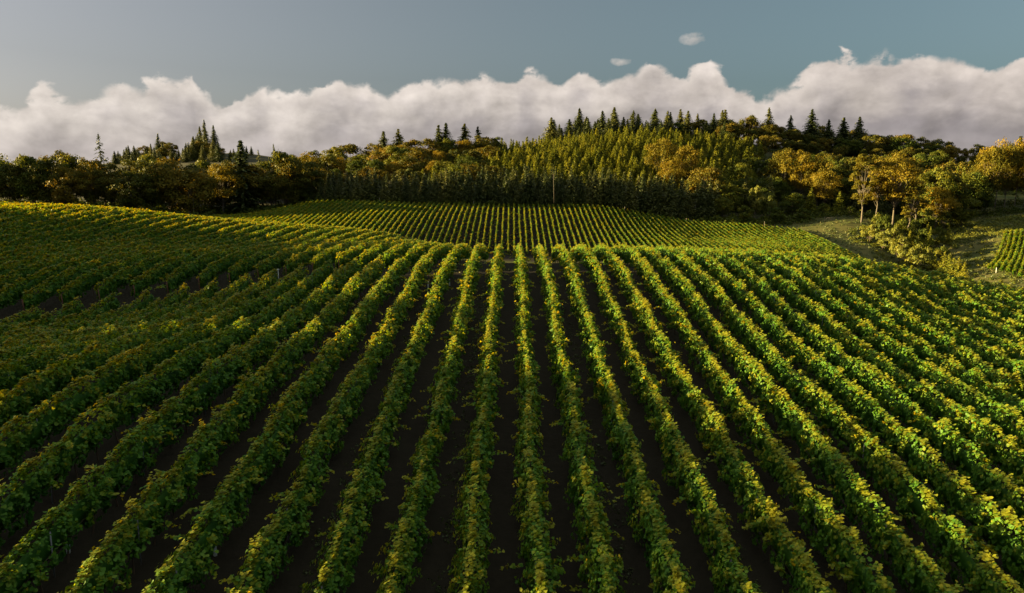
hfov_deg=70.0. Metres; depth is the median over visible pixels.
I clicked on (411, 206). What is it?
vine row
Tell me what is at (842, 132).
fir tree
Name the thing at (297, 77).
sky
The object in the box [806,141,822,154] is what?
oak tree
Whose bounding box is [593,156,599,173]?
young conifer
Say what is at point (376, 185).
spruce tree
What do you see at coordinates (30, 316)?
vine row
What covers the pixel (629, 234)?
vine row
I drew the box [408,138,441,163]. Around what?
oak tree
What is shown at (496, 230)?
vine row
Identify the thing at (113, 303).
vine row
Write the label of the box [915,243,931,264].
golden shrub
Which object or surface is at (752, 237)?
vine row
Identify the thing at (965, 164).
oak tree
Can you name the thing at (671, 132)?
young conifer
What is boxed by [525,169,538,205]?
spruce tree
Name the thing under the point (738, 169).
broadleaf tree
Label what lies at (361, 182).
spruce tree
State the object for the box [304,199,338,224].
vine row
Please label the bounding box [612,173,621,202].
spruce tree
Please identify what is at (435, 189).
spruce tree
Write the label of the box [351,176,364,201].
spruce tree
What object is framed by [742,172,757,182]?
broadleaf tree
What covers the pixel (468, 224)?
vine row
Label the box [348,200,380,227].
vine row
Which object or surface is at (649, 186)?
spruce tree
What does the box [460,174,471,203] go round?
spruce tree
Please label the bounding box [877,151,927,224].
tall tree
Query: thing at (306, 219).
vine row
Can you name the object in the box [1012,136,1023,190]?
tree
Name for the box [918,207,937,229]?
leafy shrub
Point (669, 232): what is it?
vine row
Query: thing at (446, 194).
spruce tree
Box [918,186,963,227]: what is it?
golden tree
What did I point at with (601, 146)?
young conifer
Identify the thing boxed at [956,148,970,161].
oak tree
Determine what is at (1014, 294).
vine row
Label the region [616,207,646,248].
vine row
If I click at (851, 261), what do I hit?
vine row
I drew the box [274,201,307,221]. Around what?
vine row
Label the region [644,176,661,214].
spruce tree
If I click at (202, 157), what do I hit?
fir tree
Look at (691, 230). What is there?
vine row
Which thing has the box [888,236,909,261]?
golden shrub
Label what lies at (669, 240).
vine row
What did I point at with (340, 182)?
spruce tree
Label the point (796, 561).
vine row
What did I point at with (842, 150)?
oak tree
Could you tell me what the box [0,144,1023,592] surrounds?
ground
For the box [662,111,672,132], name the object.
fir tree
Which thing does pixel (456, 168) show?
broadleaf tree
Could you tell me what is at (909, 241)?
conifer sapling
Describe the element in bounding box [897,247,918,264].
golden shrub
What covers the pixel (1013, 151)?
golden tree
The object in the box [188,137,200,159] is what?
fir tree
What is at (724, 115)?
fir tree
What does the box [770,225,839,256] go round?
vine row
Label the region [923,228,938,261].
conifer sapling
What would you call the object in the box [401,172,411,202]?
spruce tree
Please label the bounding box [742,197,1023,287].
meadow grass
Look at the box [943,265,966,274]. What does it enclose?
leafy shrub
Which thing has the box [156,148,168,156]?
oak tree
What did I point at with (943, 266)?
conifer sapling
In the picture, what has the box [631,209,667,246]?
vine row
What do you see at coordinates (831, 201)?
spruce tree
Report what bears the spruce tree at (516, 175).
on the ground at (438, 552)
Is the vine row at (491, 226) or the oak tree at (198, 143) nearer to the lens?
the vine row at (491, 226)
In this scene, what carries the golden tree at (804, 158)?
on the ground at (438, 552)
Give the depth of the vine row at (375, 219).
312.76 m
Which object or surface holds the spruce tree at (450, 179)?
on the ground at (438, 552)
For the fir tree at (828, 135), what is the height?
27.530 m
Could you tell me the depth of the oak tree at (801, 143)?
535.53 m
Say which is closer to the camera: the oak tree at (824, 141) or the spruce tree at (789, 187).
the spruce tree at (789, 187)
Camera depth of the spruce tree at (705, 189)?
369.73 m
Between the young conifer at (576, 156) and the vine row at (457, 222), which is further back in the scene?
the young conifer at (576, 156)
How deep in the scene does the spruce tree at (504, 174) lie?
380.01 m
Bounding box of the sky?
[0,0,1023,163]
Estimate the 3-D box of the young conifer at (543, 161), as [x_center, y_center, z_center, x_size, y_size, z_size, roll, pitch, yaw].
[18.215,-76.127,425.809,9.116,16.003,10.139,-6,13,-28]
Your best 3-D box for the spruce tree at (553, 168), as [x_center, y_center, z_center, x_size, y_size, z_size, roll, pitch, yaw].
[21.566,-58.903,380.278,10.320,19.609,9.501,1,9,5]
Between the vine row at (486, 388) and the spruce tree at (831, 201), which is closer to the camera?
the vine row at (486, 388)
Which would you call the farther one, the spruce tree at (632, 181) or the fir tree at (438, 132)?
the fir tree at (438, 132)
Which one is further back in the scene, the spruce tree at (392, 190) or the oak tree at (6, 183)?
the spruce tree at (392, 190)
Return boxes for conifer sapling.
[902,231,911,257]
[910,224,914,246]
[914,233,922,252]
[921,224,932,253]
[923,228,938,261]
[929,255,939,267]
[935,251,948,269]
[936,256,942,267]
[942,254,953,273]
[944,227,952,243]
[947,258,956,277]
[950,258,962,276]
[956,262,968,277]
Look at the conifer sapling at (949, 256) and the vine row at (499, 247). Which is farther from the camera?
the conifer sapling at (949, 256)
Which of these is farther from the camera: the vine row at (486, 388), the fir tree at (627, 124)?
the fir tree at (627, 124)
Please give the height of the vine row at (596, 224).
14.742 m
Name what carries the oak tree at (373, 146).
on the ground at (438, 552)
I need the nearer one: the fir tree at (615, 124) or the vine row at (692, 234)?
the vine row at (692, 234)
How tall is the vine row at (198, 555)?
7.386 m
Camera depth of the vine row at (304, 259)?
83.47 m
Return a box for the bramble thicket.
[930,214,1023,247]
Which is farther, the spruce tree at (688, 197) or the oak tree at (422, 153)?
the oak tree at (422, 153)
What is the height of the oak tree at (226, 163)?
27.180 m
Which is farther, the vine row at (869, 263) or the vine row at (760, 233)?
the vine row at (760, 233)
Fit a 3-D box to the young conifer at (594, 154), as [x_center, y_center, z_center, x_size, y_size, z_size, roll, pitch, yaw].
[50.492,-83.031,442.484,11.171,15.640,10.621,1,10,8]
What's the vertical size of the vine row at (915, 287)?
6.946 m
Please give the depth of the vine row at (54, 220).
102.14 m
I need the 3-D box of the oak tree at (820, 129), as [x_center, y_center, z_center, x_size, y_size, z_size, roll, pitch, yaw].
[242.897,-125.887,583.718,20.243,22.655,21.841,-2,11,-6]
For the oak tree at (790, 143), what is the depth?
534.76 m
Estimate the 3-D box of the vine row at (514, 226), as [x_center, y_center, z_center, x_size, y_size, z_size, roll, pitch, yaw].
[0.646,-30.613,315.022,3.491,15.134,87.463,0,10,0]
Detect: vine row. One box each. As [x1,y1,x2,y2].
[0,202,54,208]
[0,203,48,211]
[0,203,75,216]
[0,203,96,222]
[0,204,106,227]
[0,205,132,234]
[0,206,134,241]
[0,208,160,245]
[0,210,180,250]
[0,211,194,257]
[0,213,210,263]
[0,215,221,271]
[0,217,232,279]
[0,217,244,295]
[0,219,266,308]
[0,258,362,592]
[0,259,333,557]
[0,263,308,476]
[0,268,279,442]
[0,273,253,396]
[0,277,219,374]
[0,282,189,358]
[0,287,157,348]
[0,292,121,346]
[0,296,85,337]
[0,307,45,335]
[22,220,276,313]
[57,221,292,309]
[57,255,385,592]
[94,222,307,307]
[129,223,322,301]
[142,256,410,592]
[155,224,331,297]
[196,226,347,290]
[224,252,434,592]
[227,227,360,284]
[235,211,260,219]
[239,209,268,219]
[246,208,274,219]
[248,207,279,219]
[252,206,285,220]
[253,229,372,282]
[258,204,291,222]
[264,203,297,220]
[267,202,303,221]
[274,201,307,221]
[279,200,312,221]
[283,231,388,279]
[284,199,318,222]
[289,199,323,222]
[293,199,328,223]
[298,199,334,223]
[302,253,465,592]
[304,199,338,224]
[309,199,345,225]
[310,232,400,276]
[313,199,349,224]
[320,200,354,225]
[327,199,359,225]
[331,200,365,226]
[335,235,412,268]
[336,200,370,226]
[342,200,375,227]
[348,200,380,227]
[353,201,385,230]
[357,238,418,269]
[360,201,390,229]
[365,201,395,229]
[368,250,482,592]
[371,202,400,231]
[376,202,406,230]
[382,202,409,231]
[383,239,426,270]
[387,202,416,233]
[394,202,421,235]
[399,202,425,236]
[404,241,449,268]
[405,202,430,237]
[412,202,435,239]
[418,202,441,239]
[424,202,446,240]
[427,242,454,269]
[430,203,450,242]
[436,203,455,242]
[441,203,460,243]
[446,250,513,592]
[449,243,471,265]
[450,203,465,246]
[455,203,469,245]
[462,204,475,243]
[468,204,480,246]
[468,242,488,262]
[475,203,484,244]
[480,203,490,244]
[487,204,495,251]
[488,244,510,258]
[492,204,501,250]
[499,204,505,247]
[501,248,565,592]
[505,204,511,254]
[509,203,517,253]
[509,243,530,264]
[515,204,522,244]
[521,203,529,253]
[526,204,533,251]
[530,243,550,262]
[532,204,540,244]
[532,247,627,592]
[537,204,547,252]
[541,205,552,251]
[547,203,558,244]
[551,204,566,254]
[551,243,566,266]
[556,248,695,592]
[557,205,571,249]
[562,204,578,245]
[567,204,582,244]
[569,244,588,262]
[572,204,591,248]
[577,204,595,247]
[577,247,762,592]
[581,204,602,249]
[586,204,610,247]
[590,243,611,265]
[591,205,615,246]
[595,205,619,247]
[600,251,836,592]
[602,205,627,250]
[606,206,635,246]
[610,206,641,249]
[610,243,635,267]
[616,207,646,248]
[622,208,655,250]
[623,244,656,264]
[626,209,658,245]
[630,250,896,592]
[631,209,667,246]
[636,211,672,247]
[641,212,680,248]
[646,213,683,246]
[651,213,691,248]
[651,251,961,592]
[655,244,680,266]
[657,215,700,249]
[660,216,704,249]
[667,216,710,247]
[667,245,703,264]
[672,217,717,249]
[673,249,1023,592]
[676,218,722,248]
[681,219,730,248]
[687,219,737,248]
[687,246,724,267]
[692,219,742,250]
[696,252,1023,590]
[697,220,747,249]
[699,246,746,265]
[702,220,756,250]
[708,221,764,252]
[712,221,767,250]
[717,252,1023,537]
[718,221,776,254]
[723,222,783,251]
[728,222,789,251]
[732,247,770,268]
[733,222,795,252]
[739,222,800,252]
[743,256,1023,485]
[744,222,809,254]
[749,223,814,254]
[753,249,792,272]
[754,223,820,255]
[759,224,827,254]
[764,254,1023,458]
[765,225,832,257]
[768,249,813,272]
[768,251,837,269]
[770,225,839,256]
[776,226,846,260]
[781,226,850,258]
[786,227,856,259]
[787,255,1023,426]
[792,227,865,261]
[792,253,860,275]
[798,228,872,263]
[810,259,1023,403]
[830,258,906,280]
[835,261,1023,389]
[837,255,885,276]
[860,264,1023,369]
[878,261,927,279]
[883,268,1023,352]
[896,268,951,284]
[901,267,1023,340]
[924,271,972,288]
[928,276,1023,330]
[953,278,994,289]
[956,279,1023,318]
[965,282,1017,291]
[973,282,1023,306]
[986,230,1008,268]
[993,228,1013,268]
[999,283,1023,301]
[1000,229,1019,270]
[1005,228,1023,271]
[1012,232,1023,274]
[1017,254,1023,276]
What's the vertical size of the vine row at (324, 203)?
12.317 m
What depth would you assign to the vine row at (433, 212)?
308.02 m
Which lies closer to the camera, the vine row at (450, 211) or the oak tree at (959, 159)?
the vine row at (450, 211)
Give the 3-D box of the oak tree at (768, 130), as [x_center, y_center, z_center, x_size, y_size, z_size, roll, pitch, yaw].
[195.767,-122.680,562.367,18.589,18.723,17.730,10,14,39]
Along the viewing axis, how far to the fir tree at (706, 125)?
570.62 m
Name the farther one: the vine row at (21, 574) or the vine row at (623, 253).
the vine row at (623, 253)
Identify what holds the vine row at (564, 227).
on the ground at (438, 552)
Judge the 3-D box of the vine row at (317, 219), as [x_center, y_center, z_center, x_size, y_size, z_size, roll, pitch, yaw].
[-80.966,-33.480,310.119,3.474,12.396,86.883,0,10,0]
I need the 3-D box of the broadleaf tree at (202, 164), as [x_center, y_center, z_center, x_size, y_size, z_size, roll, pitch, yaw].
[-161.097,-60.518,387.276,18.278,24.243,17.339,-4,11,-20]
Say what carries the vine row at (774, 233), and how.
on the ground at (438, 552)
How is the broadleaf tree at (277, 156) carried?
on the ground at (438, 552)
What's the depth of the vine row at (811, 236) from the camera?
313.75 m
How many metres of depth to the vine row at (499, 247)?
82.59 m
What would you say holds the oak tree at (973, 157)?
on the ground at (438, 552)
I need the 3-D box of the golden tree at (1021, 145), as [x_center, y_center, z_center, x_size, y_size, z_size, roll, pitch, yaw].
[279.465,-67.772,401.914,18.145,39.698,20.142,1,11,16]
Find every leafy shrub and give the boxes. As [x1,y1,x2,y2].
[845,207,855,215]
[866,213,883,232]
[876,215,891,239]
[893,218,910,244]
[906,218,920,237]
[914,228,932,252]
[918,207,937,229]
[920,260,936,271]
[931,225,948,247]
[932,245,951,264]
[936,210,952,228]
[936,268,948,274]
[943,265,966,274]
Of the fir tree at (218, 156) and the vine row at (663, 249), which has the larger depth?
the fir tree at (218, 156)
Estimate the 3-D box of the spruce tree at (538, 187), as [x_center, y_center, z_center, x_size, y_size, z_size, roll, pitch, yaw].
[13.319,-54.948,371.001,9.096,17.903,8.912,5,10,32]
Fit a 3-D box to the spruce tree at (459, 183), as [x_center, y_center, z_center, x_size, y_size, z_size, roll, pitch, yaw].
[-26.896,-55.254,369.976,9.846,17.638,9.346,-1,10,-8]
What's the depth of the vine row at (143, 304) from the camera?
58.66 m
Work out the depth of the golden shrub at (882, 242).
309.97 m
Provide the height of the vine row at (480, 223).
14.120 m
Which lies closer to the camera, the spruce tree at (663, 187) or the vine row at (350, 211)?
the vine row at (350, 211)
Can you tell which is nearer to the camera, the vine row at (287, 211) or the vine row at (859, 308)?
the vine row at (859, 308)
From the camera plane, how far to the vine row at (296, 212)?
321.42 m
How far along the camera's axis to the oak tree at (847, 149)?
545.89 m
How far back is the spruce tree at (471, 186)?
371.44 m
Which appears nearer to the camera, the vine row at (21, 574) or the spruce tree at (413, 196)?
the vine row at (21, 574)
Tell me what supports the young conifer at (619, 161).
on the ground at (438, 552)
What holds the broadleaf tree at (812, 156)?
on the ground at (438, 552)
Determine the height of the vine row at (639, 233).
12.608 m
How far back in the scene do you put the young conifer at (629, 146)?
476.67 m
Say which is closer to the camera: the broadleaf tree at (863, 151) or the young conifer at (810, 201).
the young conifer at (810, 201)
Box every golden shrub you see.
[765,192,777,215]
[859,223,878,242]
[875,231,892,248]
[882,227,903,246]
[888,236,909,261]
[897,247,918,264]
[902,252,931,269]
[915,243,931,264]
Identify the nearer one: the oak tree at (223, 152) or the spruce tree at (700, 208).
the spruce tree at (700, 208)
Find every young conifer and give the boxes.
[495,151,500,165]
[502,152,508,168]
[510,158,519,173]
[511,149,520,166]
[515,153,519,170]
[519,144,525,159]
[523,145,528,160]
[525,147,532,164]
[533,160,540,180]
[538,152,546,170]
[547,152,553,163]
[547,163,552,179]
[551,145,557,162]
[556,151,563,169]
[559,145,568,160]
[564,137,567,151]
[564,162,569,178]
[565,139,572,154]
[571,147,580,167]
[573,158,579,173]
[581,171,586,190]
[582,137,587,153]
[590,146,599,168]
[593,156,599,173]
[596,156,605,175]
[598,139,604,157]
[605,158,613,171]
[609,145,617,163]
[615,152,622,174]
[618,134,622,150]
[622,131,628,146]
[624,166,627,182]
[627,139,631,153]
[627,156,638,177]
[633,130,642,145]
[633,157,640,181]
[636,137,641,152]
[639,142,649,162]
[668,127,674,142]
[699,148,708,164]
[702,132,713,149]
[709,150,716,163]
[715,153,719,179]
[727,156,737,185]
[742,136,749,149]
[742,157,752,184]
[744,146,750,157]
[756,140,764,159]
[803,188,817,214]
[829,191,844,213]
[962,166,968,209]
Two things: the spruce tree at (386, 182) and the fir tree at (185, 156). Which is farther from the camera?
the fir tree at (185, 156)
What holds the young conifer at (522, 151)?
on the ground at (438, 552)
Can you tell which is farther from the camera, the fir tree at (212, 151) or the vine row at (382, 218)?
the fir tree at (212, 151)
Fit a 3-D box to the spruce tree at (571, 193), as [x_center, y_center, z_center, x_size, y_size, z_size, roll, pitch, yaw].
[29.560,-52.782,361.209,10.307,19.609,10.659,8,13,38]
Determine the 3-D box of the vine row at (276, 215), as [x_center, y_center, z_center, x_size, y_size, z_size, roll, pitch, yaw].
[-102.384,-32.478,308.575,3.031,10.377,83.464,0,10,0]
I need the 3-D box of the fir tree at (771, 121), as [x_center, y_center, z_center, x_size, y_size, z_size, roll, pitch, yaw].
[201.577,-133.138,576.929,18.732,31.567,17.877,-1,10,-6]
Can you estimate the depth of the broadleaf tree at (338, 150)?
475.37 m
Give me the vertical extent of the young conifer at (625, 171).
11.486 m
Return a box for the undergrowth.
[0,149,1023,230]
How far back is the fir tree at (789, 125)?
575.60 m
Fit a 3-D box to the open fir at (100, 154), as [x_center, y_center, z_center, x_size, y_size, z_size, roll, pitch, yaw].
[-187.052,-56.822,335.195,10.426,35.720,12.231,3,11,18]
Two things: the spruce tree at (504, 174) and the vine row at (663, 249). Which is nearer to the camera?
the vine row at (663, 249)
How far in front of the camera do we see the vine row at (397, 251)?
84.44 m
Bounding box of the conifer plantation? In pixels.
[419,126,757,205]
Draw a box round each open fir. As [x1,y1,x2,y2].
[89,134,111,204]
[256,150,262,204]
[267,144,276,205]
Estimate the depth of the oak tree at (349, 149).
481.31 m
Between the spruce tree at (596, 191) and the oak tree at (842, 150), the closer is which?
the spruce tree at (596, 191)
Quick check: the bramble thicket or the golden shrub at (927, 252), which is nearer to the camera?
the golden shrub at (927, 252)
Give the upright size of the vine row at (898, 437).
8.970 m
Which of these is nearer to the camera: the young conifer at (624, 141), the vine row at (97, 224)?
the vine row at (97, 224)
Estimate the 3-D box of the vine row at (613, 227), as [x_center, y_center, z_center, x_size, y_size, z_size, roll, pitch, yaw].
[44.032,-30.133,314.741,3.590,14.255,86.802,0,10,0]
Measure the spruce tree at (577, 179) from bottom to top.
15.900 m
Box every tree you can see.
[0,153,12,199]
[0,164,30,201]
[11,153,50,203]
[25,156,72,202]
[38,149,77,188]
[41,165,89,203]
[53,153,89,197]
[70,157,108,203]
[71,162,107,189]
[89,171,126,204]
[101,162,121,196]
[105,170,158,207]
[110,152,119,163]
[113,159,151,193]
[120,150,126,162]
[123,159,180,210]
[125,145,135,162]
[132,146,136,160]
[136,145,149,154]
[136,153,165,170]
[146,162,188,211]
[148,144,152,154]
[154,133,166,156]
[155,169,219,212]
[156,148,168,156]
[156,157,186,169]
[163,142,178,155]
[179,163,202,200]
[180,146,190,161]
[186,144,194,160]
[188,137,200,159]
[194,140,211,157]
[194,168,226,207]
[195,159,215,168]
[196,126,202,139]
[199,146,208,160]
[200,119,210,146]
[206,138,216,161]
[206,163,245,210]
[208,159,240,209]
[209,125,219,145]
[211,142,225,161]
[215,147,225,157]
[217,140,268,212]
[229,164,267,201]
[250,170,284,205]
[251,160,273,202]
[269,149,298,203]
[271,157,307,202]
[285,159,330,199]
[298,151,325,178]
[307,150,324,158]
[317,153,345,172]
[317,181,324,199]
[318,171,340,188]
[319,147,346,163]
[321,173,338,200]
[326,143,363,167]
[328,173,337,197]
[329,169,343,181]
[330,157,349,172]
[336,175,358,185]
[339,173,346,195]
[340,174,352,199]
[345,159,364,180]
[347,153,371,172]
[349,171,355,195]
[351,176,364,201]
[354,165,381,185]
[359,176,364,196]
[360,143,381,159]
[360,170,378,200]
[363,159,385,178]
[366,146,405,172]
[366,170,374,196]
[369,169,391,184]
[371,173,381,201]
[376,131,388,168]
[376,176,382,198]
[378,176,390,201]
[383,145,408,172]
[384,161,404,176]
[385,174,390,193]
[388,174,395,198]
[390,175,402,202]
[391,168,418,188]
[392,129,404,145]
[392,171,403,199]
[396,141,414,155]
[396,155,424,174]
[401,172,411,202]
[404,147,437,174]
[407,172,416,195]
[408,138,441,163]
[408,171,421,184]
[408,172,421,204]
[418,172,431,203]
[425,160,441,173]
[426,173,433,200]
[428,172,442,202]
[432,150,445,161]
[433,124,443,148]
[433,138,458,159]
[434,160,457,173]
[437,168,445,200]
[438,123,452,151]
[439,170,454,203]
[443,164,473,178]
[443,166,449,183]
[444,149,461,167]
[444,170,454,198]
[449,172,461,204]
[452,170,464,196]
[453,139,474,153]
[455,149,482,164]
[455,155,479,170]
[456,124,472,152]
[459,163,482,187]
[460,169,465,196]
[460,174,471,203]
[462,167,475,200]
[467,135,495,155]
[469,172,486,204]
[472,127,481,147]
[473,145,501,161]
[474,165,502,179]
[479,159,489,168]
[479,166,484,190]
[481,171,492,205]
[482,165,488,184]
[488,174,493,197]
[489,136,505,149]
[489,167,497,194]
[489,173,502,205]
[495,169,503,197]
[498,168,513,206]
[500,165,507,188]
[508,170,519,206]
[514,167,521,202]
[517,166,532,205]
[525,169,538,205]
[534,171,544,200]
[538,171,553,206]
[540,117,563,141]
[540,166,548,190]
[544,169,557,205]
[548,165,558,191]
[552,169,559,202]
[553,172,567,206]
[562,119,572,135]
[563,170,582,206]
[565,167,576,199]
[566,116,584,136]
[566,124,571,136]
[570,108,584,129]
[574,175,579,196]
[575,127,583,138]
[575,174,587,205]
[582,118,595,138]
[584,171,593,201]
[585,169,603,206]
[589,121,600,137]
[591,110,614,135]
[597,168,607,205]
[601,118,614,136]
[602,168,618,208]
[610,108,621,132]
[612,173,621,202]
[613,178,629,210]
[619,175,630,202]
[619,175,639,212]
[620,120,625,131]
[625,119,630,132]
[627,170,635,199]
[628,110,636,132]
[632,175,641,210]
[633,119,639,136]
[634,114,644,130]
[635,174,650,213]
[644,137,681,172]
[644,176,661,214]
[646,173,652,200]
[649,108,659,132]
[649,178,666,216]
[656,120,664,136]
[657,159,682,182]
[660,174,667,201]
[660,177,677,217]
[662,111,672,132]
[671,175,678,212]
[672,144,703,179]
[673,122,686,136]
[673,178,688,218]
[676,109,684,127]
[679,166,727,193]
[680,111,694,137]
[684,183,693,218]
[689,187,717,202]
[690,119,707,132]
[690,184,703,215]
[691,179,709,220]
[701,120,708,133]
[702,181,712,212]
[703,127,716,133]
[703,176,732,190]
[703,180,717,218]
[708,113,719,138]
[712,197,734,217]
[713,180,721,216]
[714,183,747,207]
[715,124,734,136]
[716,110,730,132]
[718,121,728,139]
[721,131,739,142]
[727,162,752,179]
[729,121,746,138]
[731,177,758,194]
[738,115,764,139]
[738,175,751,207]
[740,157,762,172]
[742,129,758,141]
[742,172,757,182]
[747,186,765,217]
[750,186,768,212]
[753,176,783,197]
[755,135,772,147]
[756,125,779,141]
[756,170,768,178]
[759,159,773,176]
[761,107,778,141]
[764,176,777,205]
[765,147,801,185]
[766,135,783,150]
[766,180,791,206]
[774,124,785,139]
[778,129,796,146]
[779,193,805,213]
[780,139,795,150]
[782,115,796,146]
[783,173,792,205]
[785,129,803,145]
[788,150,814,193]
[790,166,799,191]
[792,140,806,152]
[799,109,823,149]
[799,154,833,207]
[800,154,819,170]
[800,182,812,207]
[801,133,820,149]
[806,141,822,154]
[806,151,839,163]
[808,170,843,203]
[813,198,824,208]
[815,125,828,137]
[817,137,833,151]
[821,119,837,152]
[823,158,838,166]
[826,167,837,210]
[826,185,847,206]
[829,157,867,194]
[831,117,856,154]
[832,147,844,155]
[833,137,850,151]
[833,177,861,210]
[836,145,849,156]
[845,170,861,212]
[848,116,877,155]
[849,139,863,155]
[849,153,880,223]
[857,177,885,210]
[859,149,868,157]
[861,134,886,153]
[866,156,886,174]
[868,159,889,215]
[869,148,887,157]
[872,191,886,214]
[875,134,903,157]
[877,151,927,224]
[887,150,900,156]
[888,136,918,157]
[888,183,904,215]
[892,180,920,211]
[894,134,917,150]
[900,147,917,159]
[900,189,923,227]
[905,144,924,149]
[905,180,928,219]
[906,166,963,222]
[912,136,931,154]
[912,152,939,172]
[913,148,931,162]
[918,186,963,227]
[920,161,970,223]
[924,144,941,154]
[927,149,948,164]
[930,138,955,155]
[939,145,959,162]
[944,194,982,225]
[945,157,956,165]
[945,180,972,224]
[951,160,984,178]
[955,156,966,163]
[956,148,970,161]
[960,170,994,209]
[967,180,995,211]
[968,144,987,160]
[968,155,979,164]
[969,146,1010,213]
[978,136,1017,207]
[992,143,1023,206]
[1010,138,1023,204]
[1010,146,1023,210]
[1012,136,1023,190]
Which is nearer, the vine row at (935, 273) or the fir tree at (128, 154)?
the vine row at (935, 273)
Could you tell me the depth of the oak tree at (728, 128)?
557.13 m
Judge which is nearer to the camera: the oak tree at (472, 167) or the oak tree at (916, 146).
the oak tree at (472, 167)
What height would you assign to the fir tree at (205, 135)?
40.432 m
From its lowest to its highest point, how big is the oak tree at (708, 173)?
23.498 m
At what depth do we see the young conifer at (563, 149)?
449.43 m
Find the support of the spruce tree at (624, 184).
on the ground at (438, 552)
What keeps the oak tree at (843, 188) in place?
on the ground at (438, 552)
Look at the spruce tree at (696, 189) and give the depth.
370.69 m
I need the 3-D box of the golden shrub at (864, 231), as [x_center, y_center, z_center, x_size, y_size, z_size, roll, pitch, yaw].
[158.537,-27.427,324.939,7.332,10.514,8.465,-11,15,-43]
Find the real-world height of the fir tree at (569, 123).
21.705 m
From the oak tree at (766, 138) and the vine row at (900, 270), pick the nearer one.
the vine row at (900, 270)
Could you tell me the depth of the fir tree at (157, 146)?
765.61 m
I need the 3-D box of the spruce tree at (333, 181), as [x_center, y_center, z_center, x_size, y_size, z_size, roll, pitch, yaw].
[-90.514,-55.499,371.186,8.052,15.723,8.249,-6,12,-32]
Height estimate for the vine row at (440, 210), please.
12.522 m
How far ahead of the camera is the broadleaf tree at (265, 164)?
382.63 m
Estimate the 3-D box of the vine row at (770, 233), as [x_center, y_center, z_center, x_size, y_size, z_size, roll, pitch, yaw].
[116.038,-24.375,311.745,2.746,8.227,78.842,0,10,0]
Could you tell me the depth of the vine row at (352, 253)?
85.62 m
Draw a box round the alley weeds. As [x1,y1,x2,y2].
[56,284,976,592]
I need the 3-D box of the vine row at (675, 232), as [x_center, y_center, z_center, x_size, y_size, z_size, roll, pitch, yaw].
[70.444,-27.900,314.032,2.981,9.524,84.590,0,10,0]
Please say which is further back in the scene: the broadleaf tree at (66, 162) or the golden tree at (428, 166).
the golden tree at (428, 166)
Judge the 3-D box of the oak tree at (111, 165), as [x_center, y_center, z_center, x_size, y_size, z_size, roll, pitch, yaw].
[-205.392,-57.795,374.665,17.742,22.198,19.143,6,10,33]
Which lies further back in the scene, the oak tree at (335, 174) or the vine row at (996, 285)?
the oak tree at (335, 174)
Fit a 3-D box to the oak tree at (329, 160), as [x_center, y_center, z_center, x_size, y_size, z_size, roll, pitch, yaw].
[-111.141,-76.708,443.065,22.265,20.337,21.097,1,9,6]
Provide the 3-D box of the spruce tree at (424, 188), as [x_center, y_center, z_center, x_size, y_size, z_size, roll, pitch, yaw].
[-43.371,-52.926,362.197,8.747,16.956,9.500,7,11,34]
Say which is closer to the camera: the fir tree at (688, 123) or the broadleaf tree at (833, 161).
the broadleaf tree at (833, 161)
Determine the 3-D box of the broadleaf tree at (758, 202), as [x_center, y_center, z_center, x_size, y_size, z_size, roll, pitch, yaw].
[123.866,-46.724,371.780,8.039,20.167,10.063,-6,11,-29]
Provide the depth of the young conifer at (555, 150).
450.29 m
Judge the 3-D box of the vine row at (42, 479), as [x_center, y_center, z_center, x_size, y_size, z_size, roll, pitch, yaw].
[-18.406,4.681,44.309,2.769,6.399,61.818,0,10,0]
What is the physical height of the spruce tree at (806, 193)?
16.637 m
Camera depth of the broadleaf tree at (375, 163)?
414.92 m
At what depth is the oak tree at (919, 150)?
547.32 m
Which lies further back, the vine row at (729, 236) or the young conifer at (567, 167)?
the young conifer at (567, 167)
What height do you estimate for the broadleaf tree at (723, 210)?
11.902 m
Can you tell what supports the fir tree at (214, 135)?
on the ground at (438, 552)
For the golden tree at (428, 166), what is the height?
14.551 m
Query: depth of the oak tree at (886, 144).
568.44 m
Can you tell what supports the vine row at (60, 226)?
on the ground at (438, 552)
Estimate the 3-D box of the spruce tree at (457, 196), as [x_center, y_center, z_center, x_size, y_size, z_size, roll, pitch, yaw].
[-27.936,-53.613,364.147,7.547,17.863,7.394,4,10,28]
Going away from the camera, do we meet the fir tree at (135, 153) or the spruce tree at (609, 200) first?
the spruce tree at (609, 200)
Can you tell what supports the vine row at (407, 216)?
on the ground at (438, 552)
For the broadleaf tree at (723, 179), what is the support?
on the ground at (438, 552)
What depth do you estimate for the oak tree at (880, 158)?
415.52 m
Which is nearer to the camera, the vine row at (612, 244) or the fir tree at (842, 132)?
the vine row at (612, 244)
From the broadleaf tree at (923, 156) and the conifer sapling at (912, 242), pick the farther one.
the broadleaf tree at (923, 156)
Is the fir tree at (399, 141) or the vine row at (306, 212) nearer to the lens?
the vine row at (306, 212)
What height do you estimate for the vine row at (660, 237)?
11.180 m
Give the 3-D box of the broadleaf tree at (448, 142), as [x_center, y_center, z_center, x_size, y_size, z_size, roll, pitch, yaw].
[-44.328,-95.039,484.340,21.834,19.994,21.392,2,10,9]
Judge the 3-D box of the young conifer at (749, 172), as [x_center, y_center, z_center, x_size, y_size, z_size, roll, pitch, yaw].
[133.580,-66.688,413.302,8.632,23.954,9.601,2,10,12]
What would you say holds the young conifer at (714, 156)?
on the ground at (438, 552)
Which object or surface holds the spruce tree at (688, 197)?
on the ground at (438, 552)
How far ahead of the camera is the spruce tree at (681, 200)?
362.83 m
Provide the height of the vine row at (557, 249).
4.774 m
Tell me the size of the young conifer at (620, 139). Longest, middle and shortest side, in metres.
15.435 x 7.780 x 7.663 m

